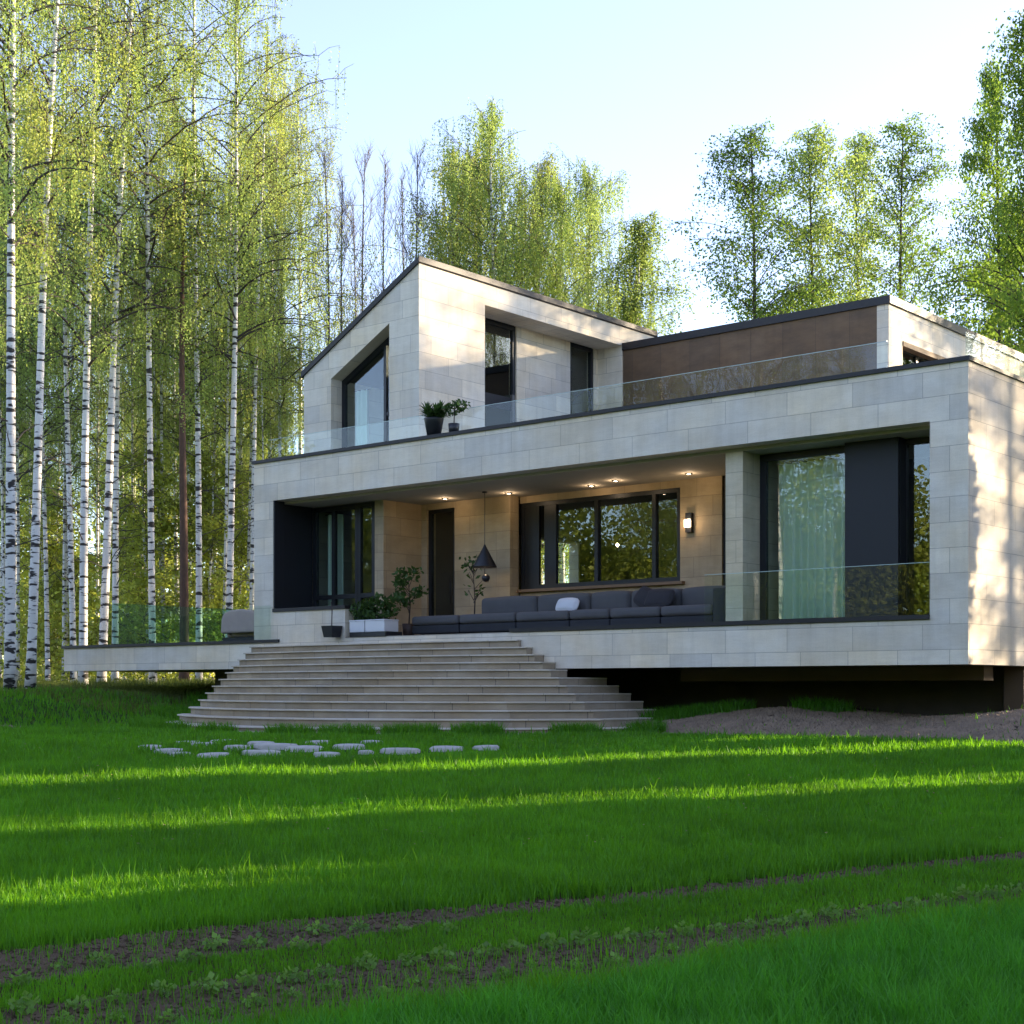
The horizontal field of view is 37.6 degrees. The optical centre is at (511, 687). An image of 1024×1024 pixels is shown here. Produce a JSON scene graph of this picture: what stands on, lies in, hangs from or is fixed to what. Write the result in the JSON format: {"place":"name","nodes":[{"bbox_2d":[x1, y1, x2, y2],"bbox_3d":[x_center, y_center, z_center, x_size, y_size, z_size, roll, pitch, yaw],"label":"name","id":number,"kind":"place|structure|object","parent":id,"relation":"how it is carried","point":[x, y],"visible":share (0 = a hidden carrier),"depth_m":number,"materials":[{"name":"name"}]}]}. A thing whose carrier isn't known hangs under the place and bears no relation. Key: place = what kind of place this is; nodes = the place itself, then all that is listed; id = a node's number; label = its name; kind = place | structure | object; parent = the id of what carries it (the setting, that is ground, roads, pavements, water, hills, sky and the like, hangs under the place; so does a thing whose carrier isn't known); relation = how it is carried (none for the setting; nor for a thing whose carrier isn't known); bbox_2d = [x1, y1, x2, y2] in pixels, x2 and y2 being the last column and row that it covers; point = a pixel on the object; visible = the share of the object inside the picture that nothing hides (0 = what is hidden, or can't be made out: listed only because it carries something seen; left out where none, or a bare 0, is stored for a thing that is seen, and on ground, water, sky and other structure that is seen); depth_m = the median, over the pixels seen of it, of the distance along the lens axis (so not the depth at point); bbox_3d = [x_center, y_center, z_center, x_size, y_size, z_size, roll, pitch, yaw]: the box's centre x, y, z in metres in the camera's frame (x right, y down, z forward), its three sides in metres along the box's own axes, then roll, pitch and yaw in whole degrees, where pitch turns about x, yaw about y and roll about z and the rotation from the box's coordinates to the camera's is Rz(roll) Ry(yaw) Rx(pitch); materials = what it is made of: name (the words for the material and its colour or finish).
{"place":"outdoors","nodes":[
{"label":"outdoors","id":0,"kind":"place"},
{"bbox_2d":[0,676,214,727],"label":"meadow grass","id":1,"kind":"structure","parent":0,"point":[170,687],"depth_m":39.77,"materials":[{"name":"green plant"}]},
{"bbox_2d":[0,684,1023,1023],"bbox_3d":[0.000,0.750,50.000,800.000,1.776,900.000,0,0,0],"label":"ground","id":2,"kind":"structure","parent":0,"point":[170,945],"depth_m":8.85,"materials":[{"name":"green plant"}]},
{"bbox_2d":[7,990,41,1014],"bbox_3d":[-2.331,1.502,7.184,0.147,0.118,0.177,0,0,-5],"label":"seedling","id":3,"kind":"object","parent":2,"relation":"on","point":[30,1004],"visible":0.95,"depth_m":7.16,"materials":[{"name":"green plant"}]},
{"bbox_2d":[0,167,72,677],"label":"birch tree","id":4,"kind":"object","parent":2,"relation":"on","point":[1,610],"visible":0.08,"depth_m":55.97,"materials":[{"name":"green plant"}]},
{"bbox_2d":[0,147,74,650],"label":"birch tree","id":5,"kind":"object","parent":2,"relation":"on","point":[2,505],"visible":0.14,"depth_m":53.82,"materials":[{"name":"green plant"}]},
{"bbox_2d":[0,88,77,679],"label":"birch tree","id":6,"kind":"object","parent":2,"relation":"on","point":[18,539],"visible":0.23,"depth_m":54.52,"materials":[{"name":"white plant"}]},
{"bbox_2d":[0,470,99,678],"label":"birch sapling","id":7,"kind":"object","parent":2,"relation":"on","point":[53,528],"visible":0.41,"depth_m":60.11,"materials":[{"name":"green plant"}]},
{"bbox_2d":[0,0,108,572],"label":"birch tree","id":8,"kind":"object","parent":2,"relation":"on","point":[17,280],"visible":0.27,"depth_m":39.48,"materials":[{"name":"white plant"}]},
{"bbox_2d":[0,106,110,680],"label":"birch tree","id":9,"kind":"object","parent":2,"relation":"on","point":[46,604],"visible":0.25,"depth_m":51.93,"materials":[{"name":"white plant"}]},
{"bbox_2d":[0,86,112,600],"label":"birch tree","id":10,"kind":"object","parent":2,"relation":"on","point":[58,417],"visible":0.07,"depth_m":55.94,"materials":[{"name":"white plant"}]},
{"bbox_2d":[0,0,119,689],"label":"birch tree","id":11,"kind":"object","parent":2,"relation":"on","point":[10,190],"visible":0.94,"depth_m":36.38,"materials":[{"name":"white plant"}]},
{"bbox_2d":[22,201,107,552],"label":"birch tree","id":12,"kind":"object","parent":2,"relation":"on","point":[72,416],"visible":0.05,"depth_m":64.81,"materials":[{"name":"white plant"}]},
{"bbox_2d":[38,553,100,679],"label":"birch sapling","id":13,"kind":"object","parent":2,"relation":"on","point":[57,584],"visible":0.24,"depth_m":59.10,"materials":[{"name":"green plant"}]},
{"bbox_2d":[2,164,143,680],"bbox_3d":[-16.855,-10.412,57.669,5.583,21.194,5.588,0,0,19],"label":"birch tree","id":14,"kind":"object","parent":2,"relation":"on","point":[64,598],"visible":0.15,"depth_m":57.92,"materials":[{"name":"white plant"}]},
{"bbox_2d":[21,162,128,679],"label":"birch tree","id":15,"kind":"object","parent":2,"relation":"on","point":[76,448],"visible":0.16,"depth_m":58.29,"materials":[{"name":"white plant"}]},
{"bbox_2d":[0,0,174,681],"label":"birch tree","id":16,"kind":"object","parent":2,"relation":"on","point":[71,580],"visible":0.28,"depth_m":46.93,"materials":[{"name":"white plant"}]},
{"bbox_2d":[0,0,196,688],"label":"birch tree","id":17,"kind":"object","parent":2,"relation":"on","point":[47,124],"visible":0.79,"depth_m":38.41,"materials":[{"name":"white plant"}]},
{"bbox_2d":[48,161,164,641],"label":"birch tree","id":18,"kind":"object","parent":2,"relation":"on","point":[93,500],"visible":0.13,"depth_m":65.96,"materials":[{"name":"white plant"}]},
{"bbox_2d":[0,0,218,684],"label":"birch tree","id":19,"kind":"object","parent":2,"relation":"on","point":[86,362],"visible":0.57,"depth_m":43.91,"materials":[{"name":"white plant"}]},
{"bbox_2d":[67,209,177,680],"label":"birch tree","id":20,"kind":"object","parent":2,"relation":"on","point":[105,440],"visible":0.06,"depth_m":73.82,"materials":[{"name":"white plant"}]},
{"bbox_2d":[31,0,220,680],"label":"birch tree","id":21,"kind":"object","parent":2,"relation":"on","point":[115,591],"visible":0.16,"depth_m":48.96,"materials":[{"name":"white plant"}]},
{"bbox_2d":[0,564,253,681],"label":"undergrowth","id":22,"kind":"object","parent":2,"relation":"on","point":[97,605],"visible":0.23,"depth_m":53.88,"materials":[{"name":"green plant"}]},
{"bbox_2d":[76,497,177,679],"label":"birch sapling","id":23,"kind":"object","parent":2,"relation":"on","point":[121,570],"visible":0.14,"depth_m":59.72,"materials":[{"name":"green plant"}]},
{"bbox_2d":[69,183,188,676],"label":"birch tree","id":24,"kind":"object","parent":2,"relation":"on","point":[132,434],"visible":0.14,"depth_m":60.00,"materials":[{"name":"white plant"}]},
{"bbox_2d":[62,441,207,680],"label":"birch sapling","id":25,"kind":"object","parent":2,"relation":"on","point":[136,628],"visible":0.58,"depth_m":54.03,"materials":[{"name":"green plant"}]},
{"bbox_2d":[0,0,271,682],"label":"birch tree","id":26,"kind":"object","parent":2,"relation":"on","point":[105,589],"visible":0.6,"depth_m":44.93,"materials":[{"name":"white plant"}]},
{"bbox_2d":[92,152,193,626],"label":"birch tree","id":27,"kind":"object","parent":2,"relation":"on","point":[153,385],"visible":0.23,"depth_m":55.12,"materials":[{"name":"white plant"}]},
{"bbox_2d":[76,200,217,679],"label":"birch tree","id":28,"kind":"object","parent":2,"relation":"on","point":[174,460],"visible":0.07,"depth_m":65.84,"materials":[{"name":"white plant"}]},
{"bbox_2d":[25,0,272,683],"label":"birch tree","id":29,"kind":"object","parent":2,"relation":"on","point":[151,550],"visible":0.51,"depth_m":45.84,"materials":[{"name":"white plant"}]},
{"bbox_2d":[71,65,227,679],"bbox_3d":[-13.270,-11.253,54.906,5.546,22.882,5.561,0,0,-41],"label":"birch tree","id":30,"kind":"object","parent":2,"relation":"on","point":[160,404],"visible":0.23,"depth_m":54.88,"materials":[{"name":"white plant"}]},
{"bbox_2d":[91,209,211,678],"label":"birch tree","id":31,"kind":"object","parent":2,"relation":"on","point":[141,386],"visible":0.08,"depth_m":67.56,"materials":[{"name":"green plant"}]},
{"bbox_2d":[0,358,303,679],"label":"distant woodland","id":32,"kind":"object","parent":2,"relation":"on","point":[25,571],"visible":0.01,"depth_m":86.17,"materials":[{"name":"green plant"}]},
{"bbox_2d":[61,603,279,685],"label":"side terrace","id":33,"kind":"structure","parent":2,"relation":"on","point":[219,659],"depth_m":37.64,"materials":[{"name":"stone"}]},
{"bbox_2d":[221,609,253,640],"bbox_3d":[-6.341,-1.528,37.203,1.500,0.813,1.010,0,0,40],"label":"terrace armchair","id":34,"kind":"object","parent":33,"relation":"on","point":[237,624],"visible":0.43,"depth_m":36.90,"materials":[{"name":"beige fabric"}]},
{"bbox_2d":[123,148,238,680],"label":"pine tree","id":35,"kind":"object","parent":2,"relation":"on","point":[184,609],"visible":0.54,"depth_m":46.91,"materials":[{"name":"green plant"}]},
{"bbox_2d":[48,0,321,680],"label":"birch tree","id":36,"kind":"object","parent":2,"relation":"on","point":[195,403],"visible":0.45,"depth_m":48.90,"materials":[{"name":"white plant"}]},
{"bbox_2d":[132,115,248,608],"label":"birch tree","id":37,"kind":"object","parent":2,"relation":"on","point":[175,423],"visible":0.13,"depth_m":56.26,"materials":[{"name":"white plant"}]},
{"bbox_2d":[139,449,250,679],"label":"birch sapling","id":38,"kind":"object","parent":2,"relation":"on","point":[209,520],"visible":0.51,"depth_m":54.63,"materials":[{"name":"green plant"}]},
{"bbox_2d":[124,151,283,583],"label":"birch tree","id":39,"kind":"object","parent":2,"relation":"on","point":[188,473],"visible":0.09,"depth_m":58.11,"materials":[{"name":"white plant"}]},
{"bbox_2d":[189,971,227,994],"bbox_3d":[-1.515,1.479,7.544,0.187,0.114,0.199,0,0,9],"label":"seedling","id":40,"kind":"object","parent":2,"relation":"on","point":[209,978],"visible":0.94,"depth_m":7.53,"materials":[{"name":"green plant"}]},
{"bbox_2d":[189,465,250,676],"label":"birch sapling","id":41,"kind":"object","parent":2,"relation":"on","point":[244,533],"visible":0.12,"depth_m":60.14,"materials":[{"name":"green plant"}]},
{"bbox_2d":[155,164,293,679],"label":"birch tree","id":42,"kind":"object","parent":2,"relation":"on","point":[215,444],"visible":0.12,"depth_m":59.96,"materials":[{"name":"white plant"}]},
{"bbox_2d":[156,88,293,640],"bbox_3d":[-10.189,-10.735,53.928,4.310,21.812,4.542,0,0,22],"label":"birch tree","id":43,"kind":"object","parent":2,"relation":"on","point":[226,483],"visible":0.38,"depth_m":53.75,"materials":[{"name":"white plant"}]},
{"bbox_2d":[119,0,359,637],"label":"birch tree","id":44,"kind":"object","parent":2,"relation":"on","point":[254,242],"visible":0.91,"depth_m":46.84,"materials":[{"name":"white plant"}]},
{"bbox_2d":[190,150,312,581],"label":"birch tree","id":45,"kind":"object","parent":2,"relation":"on","point":[241,447],"visible":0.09,"depth_m":61.88,"materials":[{"name":"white plant"}]},
{"bbox_2d":[155,23,348,609],"bbox_3d":[-9.389,-11.491,52.916,6.156,23.316,6.239,0,0,-32],"label":"birch tree","id":46,"kind":"object","parent":2,"relation":"on","point":[255,402],"visible":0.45,"depth_m":52.96,"materials":[{"name":"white plant"}]},
{"bbox_2d":[220,276,302,511],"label":"birch tree","id":47,"kind":"object","parent":2,"relation":"on","point":[263,426],"visible":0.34,"depth_m":56.31,"materials":[{"name":"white plant"}]},
{"bbox_2d":[201,115,330,609],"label":"birch tree","id":48,"kind":"object","parent":2,"relation":"on","point":[249,511],"visible":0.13,"depth_m":58.62,"materials":[{"name":"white plant"}]},
{"bbox_2d":[201,133,335,458],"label":"birch tree","id":49,"kind":"object","parent":2,"relation":"on","point":[297,244],"visible":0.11,"depth_m":65.97,"materials":[{"name":"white plant"}]},
{"bbox_2d":[235,309,303,523],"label":"birch tree","id":50,"kind":"object","parent":2,"relation":"on","point":[285,442],"visible":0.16,"depth_m":60.16,"materials":[{"name":"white plant"}]},
{"bbox_2d":[219,140,340,453],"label":"birch tree","id":51,"kind":"object","parent":2,"relation":"on","point":[295,289],"visible":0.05,"depth_m":83.58,"materials":[{"name":"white plant"}]},
{"bbox_2d":[217,83,370,456],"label":"birch tree","id":52,"kind":"object","parent":2,"relation":"on","point":[282,403],"visible":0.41,"depth_m":57.88,"materials":[{"name":"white plant"}]},
{"bbox_2d":[225,65,367,459],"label":"birch tree","id":53,"kind":"object","parent":2,"relation":"on","point":[326,127],"visible":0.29,"depth_m":71.88,"materials":[{"name":"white plant"}]},
{"bbox_2d":[295,140,381,412],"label":"bare tree","id":54,"kind":"object","parent":2,"relation":"on","point":[324,160],"visible":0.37,"depth_m":61.85,"materials":[{"name":"grey plant"}]},
{"bbox_2d":[322,163,359,340],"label":"bare tree","id":55,"kind":"object","parent":2,"relation":"on","point":[340,194],"visible":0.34,"depth_m":64.07,"materials":[{"name":"grey plant"}]},
{"bbox_2d":[309,141,406,325],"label":"bare tree","id":56,"kind":"object","parent":2,"relation":"on","point":[363,227],"visible":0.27,"depth_m":66.06,"materials":[{"name":"grey plant"}]},
{"bbox_2d":[343,190,376,316],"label":"bare tree","id":57,"kind":"object","parent":2,"relation":"on","point":[350,221],"visible":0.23,"depth_m":70.02,"materials":[{"name":"grey plant"}]},
{"bbox_2d":[363,147,397,302],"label":"bare tree","id":58,"kind":"object","parent":2,"relation":"on","point":[383,218],"visible":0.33,"depth_m":63.00,"materials":[{"name":"grey plant"}]},
{"bbox_2d":[386,162,411,282],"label":"bare tree","id":59,"kind":"object","parent":2,"relation":"on","point":[402,212],"visible":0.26,"depth_m":67.92,"materials":[{"name":"grey plant"}]},
{"bbox_2d":[169,639,655,733],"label":"stone staircase","id":60,"kind":"structure","parent":2,"relation":"on","point":[516,685],"depth_m":29.09,"materials":[{"name":"stone"}]},
{"bbox_2d":[381,138,451,289],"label":"bare tree","id":61,"kind":"object","parent":2,"relation":"on","point":[416,210],"visible":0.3,"depth_m":59.91,"materials":[{"name":"grey plant"}]},
{"bbox_2d":[328,148,521,338],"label":"weeping birch","id":62,"kind":"object","parent":2,"relation":"on","point":[451,249],"visible":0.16,"depth_m":61.33,"materials":[{"name":"green plant"}]},
{"bbox_2d":[369,134,541,297],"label":"weeping birch","id":63,"kind":"object","parent":2,"relation":"on","point":[481,158],"visible":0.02,"depth_m":65.59,"materials":[{"name":"green plant"}]},
{"bbox_2d":[127,689,856,734],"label":"grass tufts","id":64,"kind":"object","parent":2,"relation":"on","point":[693,710],"visible":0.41,"depth_m":27.21,"materials":[{"name":"green plant"}]},
{"bbox_2d":[403,95,608,574],"bbox_3d":[-0.818,-11.870,59.828,9.725,24.052,10.047,0,0,-1],"label":"weeping birch","id":65,"kind":"object","parent":2,"relation":"on","point":[489,141],"visible":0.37,"depth_m":59.60,"materials":[{"name":"green plant"}]},
{"bbox_2d":[0,851,1023,1023],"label":"soil clods","id":66,"kind":"object","parent":2,"relation":"on","point":[505,959],"visible":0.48,"depth_m":8.41,"materials":[{"name":"brown soil"}]},
{"bbox_2d":[468,148,634,583],"bbox_3d":[1.131,-10.953,62.098,9.454,22.196,8.797,0,0,-41],"label":"weeping birch","id":67,"kind":"object","parent":2,"relation":"on","point":[542,169],"visible":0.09,"depth_m":61.49,"materials":[{"name":"green plant"}]},
{"bbox_2d":[459,156,659,583],"bbox_3d":[2.098,-9.982,58.018,9.456,20.312,9.153,0,0,-26],"label":"weeping birch","id":68,"kind":"object","parent":2,"relation":"on","point":[558,197],"visible":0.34,"depth_m":57.32,"materials":[{"name":"green plant"}]},
{"bbox_2d":[509,141,681,580],"bbox_3d":[3.437,-11.165,63.024,9.456,22.628,9.153,0,0,-28],"label":"weeping birch","id":69,"kind":"object","parent":2,"relation":"on","point":[587,180],"visible":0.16,"depth_m":62.28,"materials":[{"name":"green plant"}]},
{"bbox_2d":[251,256,1023,715],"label":"modern house","id":70,"kind":"structure","parent":2,"relation":"on","point":[615,454],"depth_m":31.25,"materials":[{"name":"stone"}]},
{"bbox_2d":[325,513,342,605],"bbox_3d":[-4.208,-2.646,35.607,0.580,2.952,0.166,0,0,40],"label":"curtain","id":71,"kind":"object","parent":70,"relation":"hanging from","point":[340,554],"visible":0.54,"depth_m":35.51,"materials":[{"name":"fabric"}]},
{"bbox_2d":[313,502,374,617],"bbox_3d":[-3.892,-2.695,35.010,2.070,3.110,0.100,0,0,40],"label":"window","id":72,"kind":"structure","parent":70,"relation":"in","point":[359,595],"depth_m":35.08,"materials":[{"name":"metal"}]},
{"bbox_2d":[354,388,370,445],"bbox_3d":[-3.577,-6.111,35.916,0.550,2.022,0.167,0,0,40],"label":"curtain","id":73,"kind":"object","parent":70,"relation":"hanging from","point":[362,414],"visible":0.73,"depth_m":35.87,"materials":[{"name":"fabric"}]},
{"bbox_2d":[342,337,388,447],"bbox_3d":[-3.303,-6.934,35.440,1.936,2.869,0.099,0,0,40],"label":"window","id":74,"kind":"structure","parent":70,"relation":"in","point":[384,346],"depth_m":35.40,"materials":[{"name":"metal"}]},
{"bbox_2d":[349,591,404,636],"bbox_3d":[-2.928,-1.623,32.866,1.663,1.006,0.671,0,0,40],"label":"planter box","id":75,"kind":"object","parent":70,"relation":"on","point":[366,626],"visible":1,"depth_m":32.75,"materials":[{"name":"green plant"}]},
{"bbox_2d":[387,565,428,634],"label":"potted tree","id":76,"kind":"object","parent":70,"relation":"on","point":[407,628],"visible":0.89,"depth_m":33.14,"materials":[{"name":"green plant"}]},
{"bbox_2d":[417,400,449,434],"bbox_3d":[-1.648,-5.674,31.637,0.794,0.748,0.791,0,0,40],"label":"roof plant pot","id":77,"kind":"object","parent":70,"relation":"on","point":[433,419],"visible":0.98,"depth_m":31.50,"materials":[{"name":"black ceramic"}]},
{"bbox_2d":[429,508,453,615],"bbox_3d":[-1.601,-2.625,34.744,0.860,3.010,0.162,0,0,40],"label":"door","id":78,"kind":"structure","parent":70,"relation":"in","point":[431,512],"depth_m":34.97,"materials":[{"name":"metal"}]},
{"bbox_2d":[442,399,470,431],"bbox_3d":[-1.182,-5.652,31.269,0.636,0.701,0.473,0,0,40],"label":"potted plant","id":79,"kind":"object","parent":70,"relation":"on","point":[454,426],"visible":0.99,"depth_m":31.23,"materials":[{"name":"green plant"}]},
{"bbox_2d":[473,491,496,581],"bbox_3d":[-0.592,-3.284,32.697,0.524,1.969,0.524,0,0,40],"label":"pendant lamp","id":80,"kind":"object","parent":70,"relation":"hanging from","point":[484,560],"visible":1,"depth_m":32.60,"materials":[{"name":"metal"}]},
{"bbox_2d":[485,318,514,410],"bbox_3d":[-0.517,-7.064,37.173,0.100,4.028,1.746,0,0,40],"label":"window","id":81,"kind":"structure","parent":70,"relation":"in","point":[490,398],"depth_m":37.58,"materials":[{"name":"metal"}]},
{"bbox_2d":[412,586,725,634],"bbox_3d":[1.209,-1.545,30.748,8.055,0.850,1.130,0,0,40],"label":"outdoor sofa","id":82,"kind":"object","parent":70,"relation":"on","point":[690,604],"visible":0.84,"depth_m":30.34,"materials":[{"name":"grey fabric"}]},
{"bbox_2d":[644,588,674,606],"bbox_3d":[2.868,-1.750,29.244,0.670,0.430,0.170,3,-27,41],"label":"cushion","id":83,"kind":"object","parent":82,"relation":"on","point":[662,597],"visible":0.95,"depth_m":29.16,"materials":[{"name":"black fabric"}]},
{"bbox_2d":[570,343,592,413],"bbox_3d":[1.797,-7.064,39.931,0.100,4.028,1.046,0,0,40],"label":"window","id":84,"kind":"structure","parent":70,"relation":"in","point":[590,351],"depth_m":40.25,"materials":[{"name":"metal"}]},
{"bbox_2d":[521,487,679,588],"bbox_3d":[1.875,-3.160,32.296,4.250,1.920,0.120,0,0,40],"label":"window","id":85,"kind":"structure","parent":70,"relation":"in","point":[530,512],"depth_m":33.03,"materials":[{"name":"metal"}]},
{"bbox_2d":[760,446,844,619],"bbox_3d":[5.281,-2.695,26.985,1.856,3.130,0.100,0,0,40],"label":"window","id":86,"kind":"structure","parent":70,"relation":"in","point":[764,459],"depth_m":27.49,"materials":[{"name":"metal"}]},
{"bbox_2d":[776,456,844,618],"bbox_3d":[5.556,-2.646,27.080,1.800,2.952,0.179,0,0,40],"label":"curtain","id":87,"kind":"object","parent":70,"relation":"hanging from","point":[811,515],"visible":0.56,"depth_m":27.17,"materials":[{"name":"fabric"}]},
{"bbox_2d":[906,437,929,614],"bbox_3d":[7.085,-2.695,25.536,0.970,3.130,0.100,0,0,40],"label":"window","id":88,"kind":"structure","parent":70,"relation":"in","point":[922,440],"depth_m":25.78,"materials":[{"name":"metal"}]},
{"bbox_2d":[589,209,700,335],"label":"weeping birch","id":89,"kind":"object","parent":2,"relation":"on","point":[642,263],"visible":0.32,"depth_m":60.71,"materials":[{"name":"green plant"}]},
{"bbox_2d":[653,116,865,322],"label":"birch tree","id":90,"kind":"object","parent":2,"relation":"on","point":[786,300],"visible":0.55,"depth_m":55.57,"materials":[{"name":"green plant"}]},
{"bbox_2d":[733,119,881,321],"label":"birch tree","id":91,"kind":"object","parent":2,"relation":"on","point":[812,153],"visible":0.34,"depth_m":57.72,"materials":[{"name":"green plant"}]},
{"bbox_2d":[650,706,1023,742],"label":"gravel bed","id":92,"kind":"object","parent":2,"relation":"on","point":[854,723],"visible":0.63,"depth_m":25.61,"materials":[{"name":"grey gravel"}]},
{"bbox_2d":[797,126,924,307],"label":"birch tree","id":93,"kind":"object","parent":2,"relation":"on","point":[861,194],"visible":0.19,"depth_m":59.69,"materials":[{"name":"green plant"}]},
{"bbox_2d":[807,108,994,316],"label":"birch tree","id":94,"kind":"object","parent":2,"relation":"on","point":[908,262],"visible":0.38,"depth_m":55.58,"materials":[{"name":"green plant"}]},
{"bbox_2d":[906,9,1023,353],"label":"broadleaf tree","id":95,"kind":"object","parent":2,"relation":"on","point":[1014,223],"visible":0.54,"depth_m":45.81,"materials":[{"name":"green plant"}]},
{"bbox_2d":[926,58,1023,351],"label":"broadleaf tree","id":96,"kind":"object","parent":2,"relation":"on","point":[982,141],"visible":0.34,"depth_m":49.84,"materials":[{"name":"green plant"}]},
{"bbox_2d":[0,0,1023,678],"label":"sky","id":97,"kind":"structure","parent":0,"point":[638,88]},
{"bbox_2d":[62,892,1023,1023],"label":"tall foreground grass","id":98,"kind":"structure","parent":0,"point":[984,983],"depth_m":7.24,"materials":[{"name":"green plant"}]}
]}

